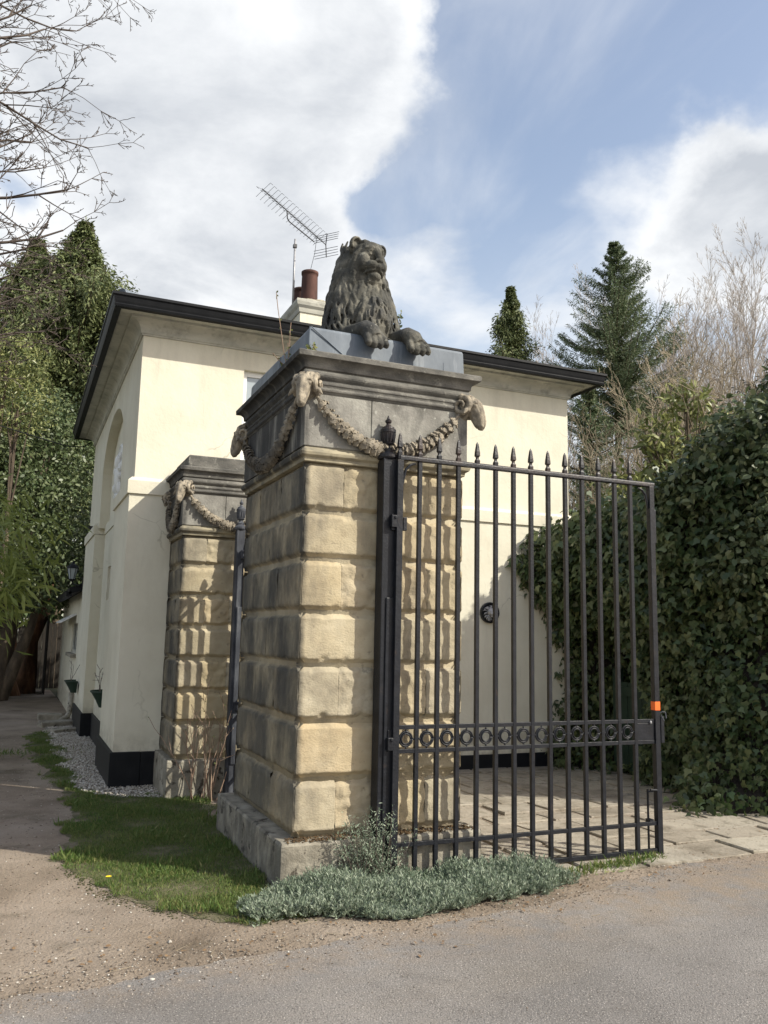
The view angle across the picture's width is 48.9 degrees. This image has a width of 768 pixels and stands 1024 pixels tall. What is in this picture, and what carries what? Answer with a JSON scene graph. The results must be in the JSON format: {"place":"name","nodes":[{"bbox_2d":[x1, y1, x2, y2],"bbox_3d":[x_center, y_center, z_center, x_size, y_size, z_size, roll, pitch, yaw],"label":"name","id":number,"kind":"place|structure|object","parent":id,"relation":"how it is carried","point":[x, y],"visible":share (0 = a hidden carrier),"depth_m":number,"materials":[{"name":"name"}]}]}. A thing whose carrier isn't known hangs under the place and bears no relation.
{"place":"outdoors","nodes":[
{"label":"outdoors","id":0,"kind":"place"},
{"bbox_2d":[42,725,162,797],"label":"gravel","id":1,"kind":"structure","parent":0,"point":[67,736],"depth_m":10.78,"materials":[{"name":"grey gravel"}]},
{"bbox_2d":[37,720,72,727],"bbox_3d":[-5.874,3.804,15.167,0.621,0.126,0.330,7,-10,-36],"label":"kerb stone","id":2,"kind":"object","parent":1,"relation":"on","point":[46,723],"visible":0.64,"depth_m":15.05,"materials":[{"name":"grey stone"}]},
{"bbox_2d":[45,727,75,733],"bbox_3d":[-5.425,3.697,14.280,0.274,0.095,0.532,-5,-11,38],"label":"kerb stone","id":3,"kind":"object","parent":1,"relation":"on","point":[61,729],"visible":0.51,"depth_m":14.17,"materials":[{"name":"grey stone"}]},
{"bbox_2d":[17,638,641,775],"bbox_3d":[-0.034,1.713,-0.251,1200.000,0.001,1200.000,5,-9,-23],"label":"ground","id":4,"kind":"structure","parent":0,"point":[54,691],"depth_m":24.45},
{"bbox_2d":[0,512,53,695],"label":"old tree","id":5,"kind":"object","parent":4,"relation":"on","point":[15,691],"visible":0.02,"depth_m":21.97,"materials":[{"name":"plant"}]},
{"bbox_2d":[0,315,62,587],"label":"tree","id":6,"kind":"object","parent":4,"relation":"on","point":[12,424],"visible":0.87,"depth_m":18.64,"materials":[{"name":"green plant"}]},
{"bbox_2d":[0,473,64,618],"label":"bamboo clump","id":7,"kind":"object","parent":4,"relation":"on","point":[9,509],"visible":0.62,"depth_m":12.85,"materials":[{"name":"green plant"}]},
{"bbox_2d":[16,622,62,687],"bbox_3d":[-11.631,4.068,24.350,4.583,2.000,0.130,5,-9,-23],"label":"board fence","id":8,"kind":"object","parent":4,"relation":"on","point":[55,636],"visible":0.27,"depth_m":24.99,"materials":[{"name":"brown wood"}]},
{"bbox_2d":[1,502,84,637],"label":"evergreen shrub","id":9,"kind":"object","parent":4,"relation":"on","point":[51,620],"visible":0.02,"depth_m":26.23,"materials":[{"name":"green plant"}]},
{"bbox_2d":[0,501,90,656],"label":"bamboo clump","id":10,"kind":"object","parent":4,"relation":"on","point":[16,571],"visible":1,"depth_m":11.41,"materials":[{"name":"green plant"}]},
{"bbox_2d":[0,235,90,498],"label":"leyland cypress","id":11,"kind":"object","parent":4,"relation":"on","point":[24,273],"visible":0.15,"depth_m":28.92,"materials":[{"name":"green plant"}]},
{"bbox_2d":[0,372,95,700],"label":"holly tree","id":12,"kind":"object","parent":4,"relation":"on","point":[35,465],"visible":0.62,"depth_m":20.52,"materials":[{"name":"green plant"}]},
{"bbox_2d":[16,513,88,693],"bbox_3d":[-9.561,2.471,23.246,3.603,5.217,2.330,5,-9,-23],"label":"old tree","id":13,"kind":"object","parent":4,"relation":"on","point":[26,678],"visible":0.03,"depth_m":22.95,"materials":[{"name":"brown plant"}]},
{"bbox_2d":[55,585,82,719],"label":"outbuilding","id":14,"kind":"structure","parent":4,"relation":"on","point":[70,620],"depth_m":18.23,"materials":[{"name":"white paint"}]},
{"bbox_2d":[65,623,77,657],"bbox_3d":[-6.401,2.633,17.407,0.175,0.670,1.900,5,-9,-23],"label":"window","id":15,"kind":"structure","parent":14,"relation":"in","point":[69,654],"depth_m":17.45,"materials":[{"name":"paint"}]},
{"bbox_2d":[0,217,139,682],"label":"leyland cypress","id":16,"kind":"object","parent":4,"relation":"on","point":[84,303],"visible":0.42,"depth_m":27.68,"materials":[{"name":"green plant"}]},
{"bbox_2d":[0,0,155,388],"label":"beech tree","id":17,"kind":"object","parent":4,"relation":"on","point":[9,170],"visible":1,"depth_m":9.46,"materials":[{"name":"brown plant"}]},
{"bbox_2d":[0,735,305,1011],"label":"loose grit","id":18,"kind":"object","parent":4,"relation":"on","point":[151,973],"visible":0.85,"depth_m":4.72,"materials":[{"name":"beige gravel"}]},
{"bbox_2d":[21,730,323,925],"bbox_3d":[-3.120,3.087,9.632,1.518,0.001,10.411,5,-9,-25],"label":"verge","id":19,"kind":"structure","parent":4,"relation":"on","point":[74,843],"depth_m":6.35,"materials":[{"name":"plant"}]},
{"bbox_2d":[51,847,318,925],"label":"soil crumbs","id":20,"kind":"object","parent":19,"relation":"on","point":[128,900],"visible":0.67,"depth_m":5.35,"materials":[{"name":"brown soil"}]},
{"bbox_2d":[148,683,234,800],"bbox_3d":[-1.968,2.395,8.849,0.999,1.238,0.536,5,-9,-23],"label":"rose bush","id":21,"kind":"object","parent":19,"relation":"on","point":[206,782],"visible":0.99,"depth_m":8.80,"materials":[{"name":"brown plant"}]},
{"bbox_2d":[235,848,580,927],"bbox_3d":[0.214,2.531,5.696,2.487,0.382,1.021,5,-9,-23],"label":"silver ground cover","id":22,"kind":"object","parent":19,"relation":"on","point":[402,892],"visible":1,"depth_m":5.48,"materials":[{"name":"green plant"}]},
{"bbox_2d":[153,455,246,799],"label":"gate pillar","id":23,"kind":"structure","parent":4,"relation":"on","point":[203,497],"depth_m":9.15,"materials":[{"name":"stone"}]},
{"bbox_2d":[223,499,245,792],"bbox_3d":[-1.597,1.456,9.087,0.139,3.235,0.175,5,-9,-23],"label":"gate post","id":24,"kind":"object","parent":23,"relation":"attached to","point":[234,661],"visible":0.81,"depth_m":9.05,"materials":[{"name":"metal"}]},
{"bbox_2d":[71,269,606,787],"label":"lodge house","id":25,"kind":"structure","parent":4,"relation":"on","point":[169,387],"depth_m":11.15,"materials":[{"name":"beige paint"}]},
{"bbox_2d":[0,425,91,446],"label":"overhead wire","id":26,"kind":"object","parent":25,"relation":"attached to","point":[45,439],"visible":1,"depth_m":15.64,"materials":[{"name":"black paint"}]},
{"bbox_2d":[64,660,79,692],"bbox_3d":[-5.509,2.923,15.007,0.318,0.556,0.492,5,-9,-23],"label":"wall planter","id":27,"kind":"object","parent":25,"relation":"attached to","point":[71,684],"visible":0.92,"depth_m":14.87,"materials":[{"name":"green paint"}]},
{"bbox_2d":[66,561,83,586],"bbox_3d":[-5.811,1.164,15.888,0.324,0.480,0.199,5,-9,-23],"label":"wall lantern","id":28,"kind":"object","parent":25,"relation":"attached to","point":[72,569],"depth_m":15.83,"materials":[{"name":"black paint"}]},
{"bbox_2d":[90,665,103,707],"bbox_3d":[-3.882,2.376,11.559,0.255,0.582,0.518,5,-9,-23],"label":"wall planter","id":29,"kind":"object","parent":25,"relation":"attached to","point":[97,694],"visible":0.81,"depth_m":11.44,"materials":[{"name":"green paint"}]},
{"bbox_2d":[240,371,263,459],"bbox_3d":[-1.360,-1.085,10.679,1.000,1.334,0.175,5,-9,-23],"label":"window","id":30,"kind":"structure","parent":25,"relation":"in","point":[250,379],"depth_m":10.66,"materials":[{"name":"white paint"}]},
{"bbox_2d":[256,184,338,302],"bbox_3d":[-1.602,-4.311,13.968,0.716,1.461,2.029,-3,-10,29],"label":"tv aerial","id":31,"kind":"object","parent":25,"relation":"attached to","point":[295,244],"visible":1,"depth_m":14.45,"materials":[{"name":"metal"}]},
{"bbox_2d":[480,602,499,622],"bbox_3d":[1.444,1.362,11.426,0.284,0.284,0.129,5,-9,-23],"label":"lion roundel","id":32,"kind":"object","parent":25,"relation":"attached to","point":[486,612],"visible":0.77,"depth_m":11.40,"materials":[{"name":"black metal"}]},
{"bbox_2d":[216,326,485,884],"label":"gate pillar","id":33,"kind":"structure","parent":4,"relation":"on","point":[309,443],"depth_m":6.39,"materials":[{"name":"stone"}]},
{"bbox_2d":[273,291,292,365],"bbox_3d":[-0.776,-1.438,6.735,0.095,0.615,0.229,-3,-9,28],"label":"weed","id":34,"kind":"object","parent":33,"relation":"on","point":[288,348],"visible":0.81,"depth_m":6.68,"materials":[{"name":"plant"}]},
{"bbox_2d":[306,342,317,349],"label":"weed","id":35,"kind":"object","parent":33,"relation":"on","point":[313,345],"visible":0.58,"depth_m":6.34,"materials":[{"name":"plant"}]},
{"bbox_2d":[321,236,430,356],"bbox_3d":[-0.246,-1.674,7.300,0.855,1.069,1.602,5,-9,-23],"label":"lion statue","id":36,"kind":"object","parent":33,"relation":"on","point":[359,300],"visible":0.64,"depth_m":6.79,"materials":[{"name":"stone"}]},
{"bbox_2d":[284,824,472,843],"bbox_3d":[-0.015,2.313,6.080,1.462,0.026,0.174,5,-9,-23],"label":"moss","id":37,"kind":"object","parent":33,"relation":"on","point":[400,832],"visible":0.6,"depth_m":6.02,"materials":[{"name":"plant"}]},
{"bbox_2d":[370,416,397,869],"bbox_3d":[0.007,0.962,6.207,0.164,3.440,0.197,5,-9,-23],"label":"gate post","id":38,"kind":"object","parent":33,"relation":"attached to","point":[382,743],"visible":0.89,"depth_m":6.18,"materials":[{"name":"black metal"}]},
{"bbox_2d":[387,433,666,872],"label":"entrance gate","id":39,"kind":"structure","parent":38,"relation":"attached to","point":[646,731],"depth_m":6.58,"materials":[{"name":"black metal"}]},
{"bbox_2d":[397,310,402,327],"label":"weed","id":40,"kind":"object","parent":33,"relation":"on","point":[399,318],"visible":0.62,"depth_m":11.00,"materials":[{"name":"plant"}]},
{"bbox_2d":[485,286,548,363],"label":"cypress tree","id":41,"kind":"object","parent":4,"relation":"on","point":[509,331],"visible":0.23,"depth_m":42.02,"materials":[{"name":"green plant"}]},
{"bbox_2d":[496,296,624,514],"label":"birch tree","id":42,"kind":"object","parent":4,"relation":"on","point":[543,353],"visible":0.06,"depth_m":52.33,"materials":[{"name":"brown plant"}]},
{"bbox_2d":[568,401,589,512],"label":"birch tree","id":43,"kind":"object","parent":4,"relation":"on","point":[574,466],"visible":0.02,"depth_m":52.90,"materials":[{"name":"brown plant"}]},
{"bbox_2d":[567,389,637,520],"bbox_3d":[7.677,0.794,30.721,3.171,11.493,3.288,5,-9,-23],"label":"young conifer","id":44,"kind":"object","parent":4,"relation":"on","point":[585,399],"visible":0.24,"depth_m":30.96,"materials":[{"name":"green plant"}]},
{"bbox_2d":[544,241,694,488],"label":"spruce tree","id":45,"kind":"object","parent":4,"relation":"on","point":[625,368],"visible":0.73,"depth_m":40.50,"materials":[{"name":"green plant"}]},
{"bbox_2d":[612,668,649,772],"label":"timber side gate","id":46,"kind":"structure","parent":4,"relation":"on","point":[626,713],"depth_m":11.07,"materials":[{"name":"green paint"}]},
{"bbox_2d":[505,400,767,817],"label":"ivy hedge","id":47,"kind":"object","parent":4,"relation":"on","point":[713,682],"visible":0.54,"depth_m":9.61,"materials":[{"name":"green plant"}]},
{"bbox_2d":[568,420,718,515],"bbox_3d":[5.332,1.285,18.276,4.360,6.851,6.027,9,-11,-42],"label":"bare shrub","id":48,"kind":"object","parent":4,"relation":"on","point":[604,476],"visible":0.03,"depth_m":18.48,"materials":[{"name":"brown plant"}]},
{"bbox_2d":[602,312,709,470],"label":"birch tree","id":49,"kind":"object","parent":4,"relation":"on","point":[652,412],"visible":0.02,"depth_m":55.77,"materials":[{"name":"brown plant"}]},
{"bbox_2d":[589,377,733,506],"bbox_3d":[5.809,0.845,16.027,3.913,6.896,2.767,1,-8,4],"label":"laurel bush","id":50,"kind":"object","parent":4,"relation":"on","point":[660,452],"visible":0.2,"depth_m":15.94,"materials":[{"name":"green plant"}]},
{"bbox_2d":[566,265,767,441],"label":"birch tree","id":51,"kind":"object","parent":4,"relation":"on","point":[699,333],"visible":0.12,"depth_m":62.94,"materials":[{"name":"brown plant"}]},
{"bbox_2d":[567,346,767,519],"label":"bare shrub","id":52,"kind":"object","parent":4,"relation":"on","point":[712,398],"visible":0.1,"depth_m":19.91,"materials":[{"name":"brown plant"}]},
{"bbox_2d":[569,326,765,502],"bbox_3d":[7.767,0.460,18.979,7.432,8.781,4.573,-2,-9,20],"label":"bare shrub","id":53,"kind":"object","parent":4,"relation":"on","point":[719,388],"visible":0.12,"depth_m":19.46,"materials":[{"name":"brown plant"}]},
{"bbox_2d":[568,288,767,521],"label":"bare shrub","id":54,"kind":"object","parent":4,"relation":"on","point":[671,379],"visible":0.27,"depth_m":17.03,"materials":[{"name":"brown plant"}]},
{"bbox_2d":[572,295,763,474],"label":"birch tree","id":55,"kind":"object","parent":4,"relation":"on","point":[695,356],"visible":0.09,"depth_m":53.01,"materials":[{"name":"brown plant"}]},
{"bbox_2d":[626,285,733,466],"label":"birch tree","id":56,"kind":"object","parent":4,"relation":"on","point":[690,337],"visible":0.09,"depth_m":60.18,"materials":[{"name":"brown plant"}]},
{"bbox_2d":[612,262,758,472],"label":"birch tree","id":57,"kind":"object","parent":4,"relation":"on","point":[684,345],"visible":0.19,"depth_m":52.48,"materials":[{"name":"brown plant"}]},
{"bbox_2d":[613,246,767,470],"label":"birch tree","id":58,"kind":"object","parent":4,"relation":"on","point":[739,323],"visible":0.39,"depth_m":51.27,"materials":[{"name":"brown plant"}]},
{"bbox_2d":[643,365,767,630],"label":"variegated shrub","id":59,"kind":"object","parent":4,"relation":"on","point":[753,407],"visible":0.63,"depth_m":9.15,"materials":[{"name":"green plant"}]},
{"bbox_2d":[684,217,767,406],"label":"birch tree","id":60,"kind":"object","parent":4,"relation":"on","point":[746,332],"visible":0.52,"depth_m":54.38,"materials":[{"name":"brown plant"}]},
{"bbox_2d":[725,359,767,435],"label":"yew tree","id":61,"kind":"object","parent":4,"relation":"on","point":[750,386],"visible":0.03,"depth_m":27.45,"materials":[{"name":"green plant"}]},
{"bbox_2d":[0,854,767,1023],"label":"road","id":62,"kind":"structure","parent":0,"point":[722,907],"depth_m":4.35,"materials":[{"name":"grey asphalt"}]},
{"bbox_2d":[0,857,741,977],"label":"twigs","id":63,"kind":"object","parent":62,"relation":"on","point":[326,933],"visible":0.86,"depth_m":4.78,"materials":[{"name":"brown wood"}]},
{"bbox_2d":[14,910,767,1022],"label":"loose grit","id":64,"kind":"object","parent":62,"relation":"on","point":[535,961],"visible":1,"depth_m":4.31,"materials":[{"name":"grey gravel"}]},
{"bbox_2d":[0,690,767,999],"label":"path","id":65,"kind":"structure","parent":0,"point":[18,717],"depth_m":5.14,"materials":[{"name":"beige gravel"}]},
{"bbox_2d":[41,615,49,694],"bbox_3d":[-9.352,3.917,23.351,0.030,2.100,1.673,5,-9,-23],"label":"board fence","id":66,"kind":"object","parent":65,"relation":"on","point":[45,656],"visible":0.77,"depth_m":22.82,"materials":[{"name":"brown wood"}]},
{"bbox_2d":[36,712,62,719],"bbox_3d":[-6.490,3.973,16.408,0.473,0.128,0.336,5,-9,-23],"label":"kerb stone","id":67,"kind":"object","parent":65,"relation":"on","point":[49,716],"visible":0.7,"depth_m":16.28,"materials":[{"name":"grey stone"}]},
{"bbox_2d":[0,745,666,879],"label":"grass","id":68,"kind":"structure","parent":65,"relation":"on","point":[618,861],"depth_m":6.48,"materials":[{"name":"green plant"}]},
{"bbox_2d":[0,853,758,1022],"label":"loose grit","id":69,"kind":"object","parent":65,"relation":"on","point":[180,971],"visible":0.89,"depth_m":4.78,"materials":[{"name":"beige gravel"}]},
{"bbox_2d":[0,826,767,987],"bbox_3d":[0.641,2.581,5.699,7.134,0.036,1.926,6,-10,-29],"label":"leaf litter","id":70,"kind":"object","parent":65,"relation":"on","point":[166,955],"visible":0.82,"depth_m":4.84,"materials":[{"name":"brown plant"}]},
{"bbox_2d":[0,0,767,625],"label":"sky","id":71,"kind":"structure","parent":0,"point":[489,147],"materials":[{"name":"blue"}]},
{"bbox_2d":[459,764,767,875],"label":"paving","id":72,"kind":"structure","parent":0,"point":[739,835],"depth_m":8.07,"materials":[{"name":"stone"}]},
{"label":"flower bed","id":73,"kind":"structure","parent":0,"visible":0},
{"bbox_2d":[328,802,418,876],"bbox_3d":[-0.070,2.333,5.867,0.638,0.619,0.240,5,-9,-23],"label":"silver shrub","id":74,"kind":"object","parent":73,"relation":"on","point":[370,863],"visible":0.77,"depth_m":5.84,"materials":[{"name":"green plant"}]}
]}

